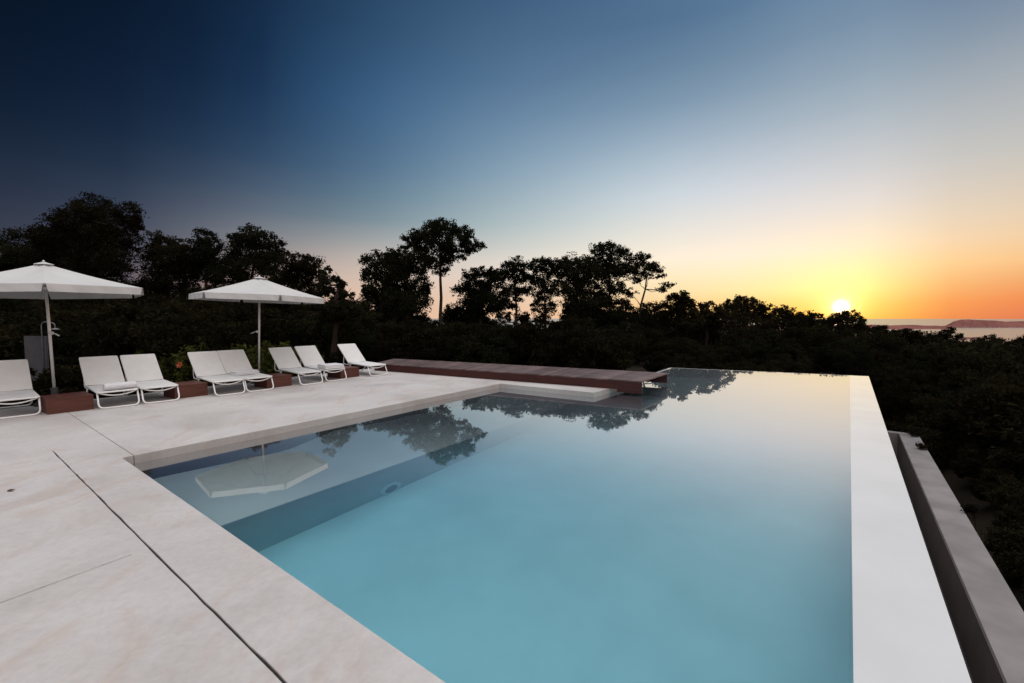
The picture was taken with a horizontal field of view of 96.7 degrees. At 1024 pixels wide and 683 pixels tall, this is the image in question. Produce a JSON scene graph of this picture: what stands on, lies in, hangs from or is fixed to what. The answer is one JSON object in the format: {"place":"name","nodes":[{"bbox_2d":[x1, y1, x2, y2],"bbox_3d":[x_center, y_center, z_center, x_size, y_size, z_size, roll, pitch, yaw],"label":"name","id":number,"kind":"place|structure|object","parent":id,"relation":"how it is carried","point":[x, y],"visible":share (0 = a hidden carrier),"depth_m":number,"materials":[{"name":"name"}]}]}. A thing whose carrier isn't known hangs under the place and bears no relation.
{"place":"outdoors","nodes":[
{"label":"outdoors","id":0,"kind":"place"},
{"bbox_2d":[132,368,853,682],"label":"pool water","id":1,"kind":"structure","parent":0,"point":[681,525],"depth_m":3.66,"materials":[{"name":"liquid"}]},
{"bbox_2d":[0,0,1023,318],"label":"sky","id":2,"kind":"structure","parent":0,"point":[826,157],"materials":[{"name":"blue"}]},
{"bbox_2d":[297,329,1023,611],"bbox_3d":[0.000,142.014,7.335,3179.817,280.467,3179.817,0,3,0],"label":"ground","id":3,"kind":"structure","parent":0,"point":[984,515],"depth_m":9.72,"materials":[{"name":"soil"}]},
{"bbox_2d":[0,226,38,271],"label":"pine tree","id":4,"kind":"object","parent":3,"relation":"on","point":[10,259],"visible":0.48,"depth_m":35.39,"materials":[{"name":"green plant"}]},
{"bbox_2d":[0,322,74,359],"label":"shrub","id":5,"kind":"object","parent":3,"relation":"on","point":[17,335],"visible":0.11,"depth_m":14.31,"materials":[{"name":"green plant"}]},
{"bbox_2d":[24,322,59,389],"bbox_3d":[-12.358,0.779,11.993,1.014,2.609,0.189,0,3,5],"label":"outdoor shower","id":6,"kind":"object","parent":3,"relation":"on","point":[36,352],"visible":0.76,"depth_m":12.01,"materials":[{"name":"metal"}]},
{"bbox_2d":[0,364,95,408],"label":"garden shrub","id":7,"kind":"object","parent":3,"relation":"on","point":[46,391],"visible":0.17,"depth_m":10.47,"materials":[{"name":"green plant"}]},
{"bbox_2d":[0,320,98,378],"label":"shrub","id":8,"kind":"object","parent":3,"relation":"on","point":[62,356],"visible":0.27,"depth_m":14.56,"materials":[{"name":"plant"}]},
{"bbox_2d":[0,304,99,326],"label":"shrub","id":9,"kind":"object","parent":3,"relation":"on","point":[2,315],"visible":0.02,"depth_m":19.47,"materials":[{"name":"green plant"}]},
{"bbox_2d":[0,302,110,337],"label":"shrub","id":10,"kind":"object","parent":3,"relation":"on","point":[76,324],"visible":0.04,"depth_m":18.22,"materials":[{"name":"green plant"}]},
{"bbox_2d":[25,297,101,309],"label":"shrub","id":11,"kind":"object","parent":3,"relation":"on","point":[55,302],"depth_m":26.85,"materials":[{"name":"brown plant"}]},
{"bbox_2d":[54,331,103,375],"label":"shrub","id":12,"kind":"object","parent":3,"relation":"on","point":[81,351],"visible":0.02,"depth_m":15.12,"materials":[{"name":"green plant"}]},
{"bbox_2d":[15,191,152,283],"bbox_3d":[-31.971,-5.309,34.326,13.795,12.405,6.315,1,3,26],"label":"pine tree","id":13,"kind":"object","parent":3,"relation":"on","point":[103,239],"visible":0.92,"depth_m":32.50,"materials":[{"name":"green plant"}]},
{"bbox_2d":[31,364,136,402],"bbox_3d":[-10.604,1.428,11.017,1.922,1.760,2.504,2,4,39],"label":"garden shrub","id":14,"kind":"object","parent":3,"relation":"on","point":[71,370],"visible":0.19,"depth_m":10.69,"materials":[{"name":"green plant"}]},
{"bbox_2d":[74,297,189,353],"bbox_3d":[-15.558,0.117,18.763,3.954,4.188,5.583,-3,4,-41],"label":"shrub","id":15,"kind":"object","parent":3,"relation":"on","point":[127,309],"visible":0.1,"depth_m":17.31,"materials":[{"name":"green plant"}]},
{"bbox_2d":[78,309,215,365],"bbox_3d":[-11.459,0.494,14.827,3.594,3.217,4.531,-2,4,-36],"label":"shrub","id":16,"kind":"object","parent":3,"relation":"on","point":[130,340],"visible":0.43,"depth_m":13.56,"materials":[{"name":"green plant"}]},
{"bbox_2d":[132,349,197,392],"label":"garden shrub","id":17,"kind":"object","parent":3,"relation":"on","point":[166,371],"visible":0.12,"depth_m":12.72,"materials":[{"name":"green plant"}]},
{"bbox_2d":[130,229,204,301],"bbox_3d":[-27.352,-4.292,36.446,6.325,9.762,4.499,0,3,0],"label":"pine tree","id":18,"kind":"object","parent":3,"relation":"on","point":[162,255],"visible":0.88,"depth_m":35.66,"materials":[{"name":"green plant"}]},
{"bbox_2d":[152,356,213,389],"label":"garden shrub","id":19,"kind":"object","parent":3,"relation":"on","point":[166,364],"visible":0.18,"depth_m":12.05,"materials":[{"name":"green plant"}]},
{"bbox_2d":[120,289,249,314],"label":"shrub","id":20,"kind":"object","parent":3,"relation":"on","point":[155,300],"visible":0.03,"depth_m":25.04,"materials":[{"name":"green plant"}]},
{"bbox_2d":[174,282,202,302],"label":"pine tree","id":21,"kind":"object","parent":3,"relation":"on","point":[199,288],"visible":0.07,"depth_m":43.02,"materials":[{"name":"green plant"}]},
{"bbox_2d":[166,226,238,290],"bbox_3d":[-24.238,-4.160,35.857,6.595,9.853,4.857,0,3,0],"label":"pine tree","id":22,"kind":"object","parent":3,"relation":"on","point":[207,251],"visible":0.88,"depth_m":35.08,"materials":[{"name":"green plant"}]},
{"bbox_2d":[170,344,245,385],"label":"garden shrub","id":23,"kind":"object","parent":3,"relation":"on","point":[187,371],"visible":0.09,"depth_m":11.98,"materials":[{"name":"green plant"}]},
{"bbox_2d":[172,288,287,316],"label":"shrub","id":24,"kind":"object","parent":3,"relation":"on","point":[201,304],"visible":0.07,"depth_m":24.02,"materials":[{"name":"green plant"}]},
{"bbox_2d":[168,318,294,381],"bbox_3d":[-9.067,0.601,14.882,2.960,2.773,3.682,2,3,32],"label":"shrub","id":25,"kind":"object","parent":3,"relation":"on","point":[226,337],"visible":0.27,"depth_m":13.98,"materials":[{"name":"green plant"}]},
{"bbox_2d":[195,340,274,385],"bbox_3d":[-8.021,0.964,13.138,2.103,2.027,2.241,-3,4,-44],"label":"garden shrub","id":26,"kind":"object","parent":3,"relation":"on","point":[265,360],"visible":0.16,"depth_m":13.17,"materials":[{"name":"green plant"}]},
{"bbox_2d":[219,222,290,285],"bbox_3d":[-21.079,-4.383,36.920,8.367,10.361,6.266,0,3,0],"label":"pine tree","id":27,"kind":"object","parent":3,"relation":"on","point":[264,264],"visible":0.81,"depth_m":35.71,"materials":[{"name":"green plant"}]},
{"bbox_2d":[254,318,302,347],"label":"shrub","id":28,"kind":"object","parent":3,"relation":"on","point":[291,336],"visible":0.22,"depth_m":19.54,"materials":[{"name":"green plant"}]},
{"bbox_2d":[247,341,317,376],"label":"garden shrub","id":29,"kind":"object","parent":3,"relation":"on","point":[265,353],"visible":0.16,"depth_m":12.94,"materials":[{"name":"green plant"}]},
{"bbox_2d":[239,302,343,346],"bbox_3d":[-10.547,-0.404,22.203,3.519,3.797,5.334,2,3,32],"label":"shrub","id":30,"kind":"object","parent":3,"relation":"on","point":[286,319],"visible":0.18,"depth_m":20.64,"materials":[{"name":"green plant"}]},
{"bbox_2d":[269,251,326,312],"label":"pine tree","id":31,"kind":"object","parent":3,"relation":"on","point":[298,274],"visible":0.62,"depth_m":32.05,"materials":[{"name":"green plant"}]},
{"bbox_2d":[303,265,364,358],"bbox_3d":[-6.479,-0.508,17.053,2.098,4.706,2.272,0,3,0],"label":"young pine","id":32,"kind":"object","parent":3,"relation":"on","point":[349,323],"visible":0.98,"depth_m":16.87,"materials":[{"name":"green plant"}]},
{"bbox_2d":[312,351,363,373],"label":"garden shrub","id":33,"kind":"object","parent":3,"relation":"on","point":[336,360],"visible":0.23,"depth_m":14.45,"materials":[{"name":"green plant"}]},
{"bbox_2d":[295,305,395,365],"bbox_3d":[-7.504,-0.236,20.770,3.780,3.288,3.926,0,3,7],"label":"shrub","id":34,"kind":"object","parent":3,"relation":"on","point":[309,331],"visible":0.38,"depth_m":20.07,"materials":[{"name":"plant"}]},
{"bbox_2d":[326,299,380,359],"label":"shrub","id":35,"kind":"object","parent":3,"relation":"on","point":[366,305],"depth_m":26.48,"materials":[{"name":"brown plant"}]},
{"bbox_2d":[359,332,395,366],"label":"shrub","id":36,"kind":"object","parent":3,"relation":"on","point":[369,351],"visible":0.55,"depth_m":18.80,"materials":[{"name":"green plant"}]},
{"bbox_2d":[356,245,434,324],"bbox_3d":[-8.010,-2.799,30.814,5.554,7.675,5.805,0,3,0],"label":"pine tree","id":37,"kind":"object","parent":3,"relation":"on","point":[407,293],"visible":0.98,"depth_m":29.83,"materials":[{"name":"green plant"}]},
{"bbox_2d":[368,322,437,361],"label":"shrub","id":38,"kind":"object","parent":3,"relation":"on","point":[392,349],"visible":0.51,"depth_m":17.17,"materials":[{"name":"green plant"}]},
{"bbox_2d":[405,326,460,360],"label":"shrub","id":39,"kind":"object","parent":3,"relation":"on","point":[433,353],"visible":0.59,"depth_m":16.11,"materials":[{"name":"green plant"}]},
{"bbox_2d":[397,217,487,324],"bbox_3d":[-5.552,-4.092,32.732,7.382,9.804,5.103,3,4,44],"label":"umbrella pine","id":40,"kind":"object","parent":3,"relation":"on","point":[439,228],"visible":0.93,"depth_m":31.61,"materials":[{"name":"green plant"}]},
{"bbox_2d":[404,321,488,360],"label":"shrub","id":41,"kind":"object","parent":3,"relation":"on","point":[466,331],"visible":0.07,"depth_m":17.42,"materials":[{"name":"green plant"}]},
{"bbox_2d":[442,302,467,326],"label":"pine tree","id":42,"kind":"object","parent":3,"relation":"on","point":[450,312],"visible":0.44,"depth_m":36.30,"materials":[{"name":"green plant"}]},
{"bbox_2d":[435,323,495,362],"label":"shrub","id":43,"kind":"object","parent":3,"relation":"on","point":[470,345],"visible":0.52,"depth_m":15.69,"materials":[{"name":"green plant"}]},
{"bbox_2d":[449,265,512,323],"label":"pine tree","id":44,"kind":"object","parent":3,"relation":"on","point":[479,294],"visible":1,"depth_m":34.63,"materials":[{"name":"green plant"}]},
{"bbox_2d":[487,321,539,362],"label":"shrub","id":45,"kind":"object","parent":3,"relation":"on","point":[526,323],"visible":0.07,"depth_m":16.73,"materials":[{"name":"green plant"}]},
{"bbox_2d":[480,326,548,365],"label":"shrub","id":46,"kind":"object","parent":3,"relation":"on","point":[505,347],"visible":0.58,"depth_m":15.33,"materials":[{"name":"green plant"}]},
{"bbox_2d":[494,255,535,324],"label":"pine tree","id":47,"kind":"object","parent":3,"relation":"on","point":[516,291],"visible":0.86,"depth_m":37.58,"materials":[{"name":"green plant"}]},
{"bbox_2d":[527,255,560,325],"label":"pine tree","id":48,"kind":"object","parent":3,"relation":"on","point":[542,266],"visible":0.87,"depth_m":38.60,"materials":[{"name":"green plant"}]},
{"bbox_2d":[511,318,583,367],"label":"shrub","id":49,"kind":"object","parent":3,"relation":"on","point":[547,357],"visible":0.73,"depth_m":15.12,"materials":[{"name":"green plant"}]},
{"bbox_2d":[550,251,604,327],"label":"pine tree","id":50,"kind":"object","parent":3,"relation":"on","point":[579,292],"visible":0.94,"depth_m":37.80,"materials":[{"name":"green plant"}]},
{"bbox_2d":[585,290,612,328],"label":"pine tree","id":51,"kind":"object","parent":3,"relation":"on","point":[597,316],"visible":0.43,"depth_m":38.66,"materials":[{"name":"green plant"}]},
{"bbox_2d":[582,239,634,325],"bbox_3d":[8.308,-4.289,39.708,4.564,9.171,4.660,0,3,0],"label":"pine tree","id":52,"kind":"object","parent":3,"relation":"on","point":[616,268],"visible":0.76,"depth_m":38.97,"materials":[{"name":"green plant"}]},
{"bbox_2d":[606,306,636,330],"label":"pine tree","id":53,"kind":"object","parent":3,"relation":"on","point":[621,316],"visible":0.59,"depth_m":37.61,"materials":[{"name":"green plant"}]},
{"bbox_2d":[626,308,658,332],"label":"pine tree","id":54,"kind":"object","parent":3,"relation":"on","point":[649,323],"visible":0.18,"depth_m":39.89,"materials":[{"name":"green plant"}]},
{"bbox_2d":[620,251,676,325],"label":"pine tree","id":55,"kind":"object","parent":3,"relation":"on","point":[651,267],"visible":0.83,"depth_m":39.43,"materials":[{"name":"green plant"}]},
{"bbox_2d":[651,290,696,338],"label":"pine tree","id":56,"kind":"object","parent":3,"relation":"on","point":[680,305],"visible":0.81,"depth_m":26.97,"materials":[{"name":"green plant"}]},
{"bbox_2d":[685,327,723,345],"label":"shrub","id":57,"kind":"object","parent":3,"relation":"on","point":[713,336],"visible":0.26,"depth_m":25.33,"materials":[{"name":"green plant"}]},
{"bbox_2d":[680,301,737,345],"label":"pine tree","id":58,"kind":"object","parent":3,"relation":"on","point":[707,319],"visible":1,"depth_m":24.31,"materials":[{"name":"green plant"}]},
{"bbox_2d":[666,353,752,370],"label":"shrub","id":59,"kind":"object","parent":3,"relation":"on","point":[691,363],"visible":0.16,"depth_m":16.32,"materials":[{"name":"green plant"}]},
{"bbox_2d":[712,325,757,340],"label":"shrub","id":60,"kind":"object","parent":3,"relation":"on","point":[740,332],"visible":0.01,"depth_m":25.24,"materials":[{"name":"green plant"}]},
{"bbox_2d":[712,294,786,333],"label":"pine tree","id":61,"kind":"object","parent":3,"relation":"on","point":[740,308],"visible":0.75,"depth_m":43.11,"materials":[{"name":"green plant"}]},
{"bbox_2d":[769,304,796,332],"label":"pine tree","id":62,"kind":"object","parent":3,"relation":"on","point":[785,321],"visible":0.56,"depth_m":45.42,"materials":[{"name":"green plant"}]},
{"bbox_2d":[755,354,813,373],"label":"shrub","id":63,"kind":"object","parent":3,"relation":"on","point":[789,366],"visible":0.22,"depth_m":16.62,"materials":[{"name":"green plant"}]},
{"bbox_2d":[787,310,829,330],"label":"pine tree","id":64,"kind":"object","parent":3,"relation":"on","point":[803,320],"visible":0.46,"depth_m":43.41,"materials":[{"name":"green plant"}]},
{"bbox_2d":[826,309,874,338],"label":"pine tree","id":65,"kind":"object","parent":3,"relation":"on","point":[843,321],"visible":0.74,"depth_m":45.61,"materials":[{"name":"green plant"}]},
{"bbox_2d":[846,363,910,391],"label":"shrub","id":66,"kind":"object","parent":3,"relation":"on","point":[872,373],"visible":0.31,"depth_m":15.18,"materials":[{"name":"green plant"}]},
{"bbox_2d":[867,325,906,339],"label":"pine tree","id":67,"kind":"object","parent":3,"relation":"on","point":[884,329],"visible":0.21,"depth_m":50.96,"materials":[{"name":"green plant"}]},
{"bbox_2d":[884,414,920,430],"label":"shrub","id":68,"kind":"object","parent":3,"relation":"on","point":[891,422],"visible":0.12,"depth_m":13.64,"materials":[{"name":"green plant"}]},
{"bbox_2d":[897,328,931,345],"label":"pine tree","id":69,"kind":"object","parent":3,"relation":"on","point":[912,335],"visible":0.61,"depth_m":54.15,"materials":[{"name":"green plant"}]},
{"bbox_2d":[829,332,1023,362],"bbox_3d":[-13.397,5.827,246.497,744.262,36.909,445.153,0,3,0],"label":"distant woodland","id":70,"kind":"object","parent":3,"relation":"on","point":[986,347],"visible":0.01,"depth_m":42.01,"materials":[{"name":"green plant"}]},
{"bbox_2d":[898,405,955,447],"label":"shrub","id":71,"kind":"object","parent":3,"relation":"on","point":[918,417],"visible":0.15,"depth_m":13.15,"materials":[{"name":"green plant"}]},
{"bbox_2d":[899,416,955,469],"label":"shrub","id":72,"kind":"object","parent":3,"relation":"on","point":[931,438],"visible":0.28,"depth_m":12.52,"materials":[{"name":"green plant"}]},
{"bbox_2d":[925,326,969,343],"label":"pine tree","id":73,"kind":"object","parent":3,"relation":"on","point":[947,335],"visible":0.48,"depth_m":56.72,"materials":[{"name":"green plant"}]},
{"bbox_2d":[887,431,1023,682],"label":"overflow trough","id":74,"kind":"object","parent":3,"relation":"on","point":[985,611],"visible":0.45,"depth_m":5.83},
{"bbox_2d":[960,503,978,530],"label":"overhanging plant","id":75,"kind":"object","parent":74,"relation":"on","point":[969,508],"visible":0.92,"depth_m":7.44,"materials":[{"name":"green plant"}]},
{"bbox_2d":[935,381,1016,446],"bbox_3d":[12.965,2.171,11.541,3.449,2.290,1.843,1,3,12],"label":"shrub","id":76,"kind":"object","parent":3,"relation":"on","point":[958,425],"visible":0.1,"depth_m":11.76,"materials":[{"name":"green plant"}]},
{"bbox_2d":[948,381,1023,482],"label":"shrub","id":77,"kind":"object","parent":3,"relation":"on","point":[1003,411],"visible":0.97,"depth_m":10.52,"materials":[{"name":"green plant"}]},
{"bbox_2d":[964,334,1008,345],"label":"pine tree","id":78,"kind":"object","parent":3,"relation":"on","point":[989,339],"visible":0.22,"depth_m":60.19,"materials":[{"name":"green plant"}]},
{"bbox_2d":[963,477,1017,506],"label":"shrub","id":79,"kind":"object","parent":3,"relation":"on","point":[975,484],"visible":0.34,"depth_m":9.45,"materials":[{"name":"green plant"}]},
{"bbox_2d":[968,417,1023,471],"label":"shrub","id":80,"kind":"object","parent":3,"relation":"on","point":[993,441],"visible":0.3,"depth_m":10.71,"materials":[{"name":"green plant"}]},
{"bbox_2d":[978,512,1023,575],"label":"shrub","id":81,"kind":"object","parent":3,"relation":"on","point":[1007,537],"visible":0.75,"depth_m":7.17,"materials":[{"name":"green plant"}]},
{"bbox_2d":[979,472,1023,511],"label":"shrub","id":82,"kind":"object","parent":3,"relation":"on","point":[1007,495],"visible":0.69,"depth_m":8.67,"materials":[{"name":"green plant"}]},
{"bbox_2d":[996,545,1023,581],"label":"shrub","id":83,"kind":"object","parent":3,"relation":"on","point":[1016,558],"visible":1,"depth_m":6.58,"materials":[{"name":"green plant"}]},
{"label":"deck base","id":84,"kind":"structure","parent":3,"relation":"on","visible":0},
{"bbox_2d":[0,406,444,682],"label":"deck","id":85,"kind":"structure","parent":84,"relation":"on","point":[142,613],"depth_m":2.57,"materials":[{"name":"stone"}]},
{"bbox_2d":[0,359,40,418],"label":"sun lounger","id":86,"kind":"object","parent":85,"relation":"on","point":[15,375],"visible":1,"depth_m":7.86,"materials":[{"name":"fabric"}]},
{"bbox_2d":[0,260,143,406],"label":"parasol","id":87,"kind":"object","parent":85,"relation":"on","point":[43,279],"visible":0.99,"depth_m":7.99,"materials":[{"name":"fabric"}]},
{"bbox_2d":[55,453,284,682],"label":"joint filler","id":88,"kind":"object","parent":85,"relation":"in","point":[233,632],"visible":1,"depth_m":2.55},
{"bbox_2d":[67,368,616,463],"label":"deck","id":89,"kind":"structure","parent":84,"relation":"on","point":[141,431],"depth_m":7.89,"materials":[{"name":"stone"}]},
{"bbox_2d":[40,391,93,414],"bbox_3d":[-7.512,1.030,7.675,0.592,0.250,0.568,2,4,35],"label":"side box","id":90,"kind":"object","parent":89,"relation":"on","point":[66,402],"visible":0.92,"depth_m":7.52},
{"bbox_2d":[79,356,139,408],"bbox_3d":[-7.428,0.716,8.379,1.601,0.804,0.575,2,4,39],"label":"sun lounger","id":91,"kind":"object","parent":89,"relation":"on","point":[98,372],"visible":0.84,"depth_m":8.61,"materials":[{"name":"fabric"}]},
{"bbox_2d":[102,381,136,389],"bbox_3d":[-6.946,0.780,8.060,0.148,0.122,0.458,2,4,35],"label":"towel","id":92,"kind":"object","parent":91,"relation":"on","point":[119,385],"visible":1,"depth_m":8.02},
{"bbox_2d":[120,354,179,403],"bbox_3d":[-7.054,0.692,8.848,1.601,0.804,0.575,2,4,39],"label":"sun lounger","id":93,"kind":"object","parent":89,"relation":"on","point":[143,369],"visible":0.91,"depth_m":9.06,"materials":[{"name":"fabric"}]},
{"bbox_2d":[163,380,207,398],"bbox_3d":[-6.518,0.957,9.086,0.592,0.250,0.568,2,4,35],"label":"side box","id":94,"kind":"object","parent":89,"relation":"on","point":[195,388],"visible":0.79,"depth_m":8.93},
{"bbox_2d":[187,351,244,395],"bbox_3d":[-6.285,0.650,9.656,1.601,0.804,0.575,2,4,39],"label":"sun lounger","id":95,"kind":"object","parent":89,"relation":"on","point":[207,365],"visible":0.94,"depth_m":9.87,"materials":[{"name":"fabric"}]},
{"bbox_2d":[217,349,273,391],"bbox_3d":[-5.954,0.625,10.141,1.601,0.804,0.575,2,4,38],"label":"sun lounger","id":96,"kind":"object","parent":89,"relation":"on","point":[233,360],"visible":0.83,"depth_m":10.37,"materials":[{"name":"fabric"}]},
{"bbox_2d":[230,369,258,375],"bbox_3d":[-5.967,0.687,10.157,0.303,0.086,0.500,2,4,33],"label":"towel","id":97,"kind":"object","parent":96,"relation":"on","point":[244,372],"visible":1,"depth_m":10.04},
{"bbox_2d":[189,275,324,383],"bbox_3d":[-6.093,-0.153,10.964,2.940,2.875,2.590,1,3,-15],"label":"parasol","id":98,"kind":"object","parent":89,"relation":"on","point":[258,289],"visible":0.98,"depth_m":10.41,"materials":[{"name":"fabric"}]},
{"bbox_2d":[254,373,291,388],"bbox_3d":[-5.457,0.889,10.387,0.592,0.250,0.568,2,4,35],"label":"side box","id":99,"kind":"object","parent":89,"relation":"on","point":[281,380],"visible":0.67,"depth_m":10.23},
{"bbox_2d":[268,347,322,384],"bbox_3d":[-5.287,0.575,11.101,1.601,0.804,0.575,2,4,38],"label":"sun lounger","id":100,"kind":"object","parent":89,"relation":"on","point":[284,358],"visible":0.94,"depth_m":11.29,"materials":[{"name":"fabric"}]},
{"bbox_2d":[294,345,346,381],"bbox_3d":[-4.932,0.544,11.699,1.601,0.804,0.575,2,4,39],"label":"sun lounger","id":101,"kind":"object","parent":89,"relation":"on","point":[310,357],"visible":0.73,"depth_m":11.93,"materials":[{"name":"fabric"}]},
{"bbox_2d":[327,366,358,378],"bbox_3d":[-4.462,0.804,12.033,0.592,0.250,0.568,2,4,35],"label":"side box","id":102,"kind":"object","parent":89,"relation":"on","point":[351,371],"visible":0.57,"depth_m":11.86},
{"bbox_2d":[337,343,387,375],"bbox_3d":[-4.179,0.493,12.688,1.601,0.804,0.575,2,4,39],"label":"sun lounger","id":103,"kind":"object","parent":89,"relation":"on","point":[352,354],"visible":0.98,"depth_m":12.88,"materials":[{"name":"fabric"}]},
{"bbox_2d":[374,359,667,393],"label":"timber platform","id":104,"kind":"structure","parent":89,"relation":"on","point":[625,381],"depth_m":11.38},
{"bbox_2d":[429,319,1023,341],"bbox_3d":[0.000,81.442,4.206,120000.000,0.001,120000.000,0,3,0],"label":"sea","id":105,"kind":"structure","parent":0,"point":[1009,333],"depth_m":4954.26,"materials":[{"name":"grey liquid"}]},
{"bbox_2d":[744,359,783,372],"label":"shrub","id":106,"kind":"object","parent":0,"point":[767,368],"visible":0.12,"depth_m":15.97,"materials":[{"name":"green plant"}]},
{"bbox_2d":[748,325,946,328],"bbox_3d":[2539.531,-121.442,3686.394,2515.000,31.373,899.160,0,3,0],"label":"coast","id":107,"kind":"structure","parent":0,"point":[913,327],"depth_m":3421.87},
{"bbox_2d":[850,376,971,682],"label":"pool wall","id":108,"kind":"structure","parent":0,"point":[903,631],"depth_m":2.87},
{"bbox_2d":[944,319,1023,327],"bbox_3d":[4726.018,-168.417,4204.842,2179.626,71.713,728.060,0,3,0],"label":"headland","id":109,"kind":"structure","parent":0,"point":[966,323],"depth_m":3957.36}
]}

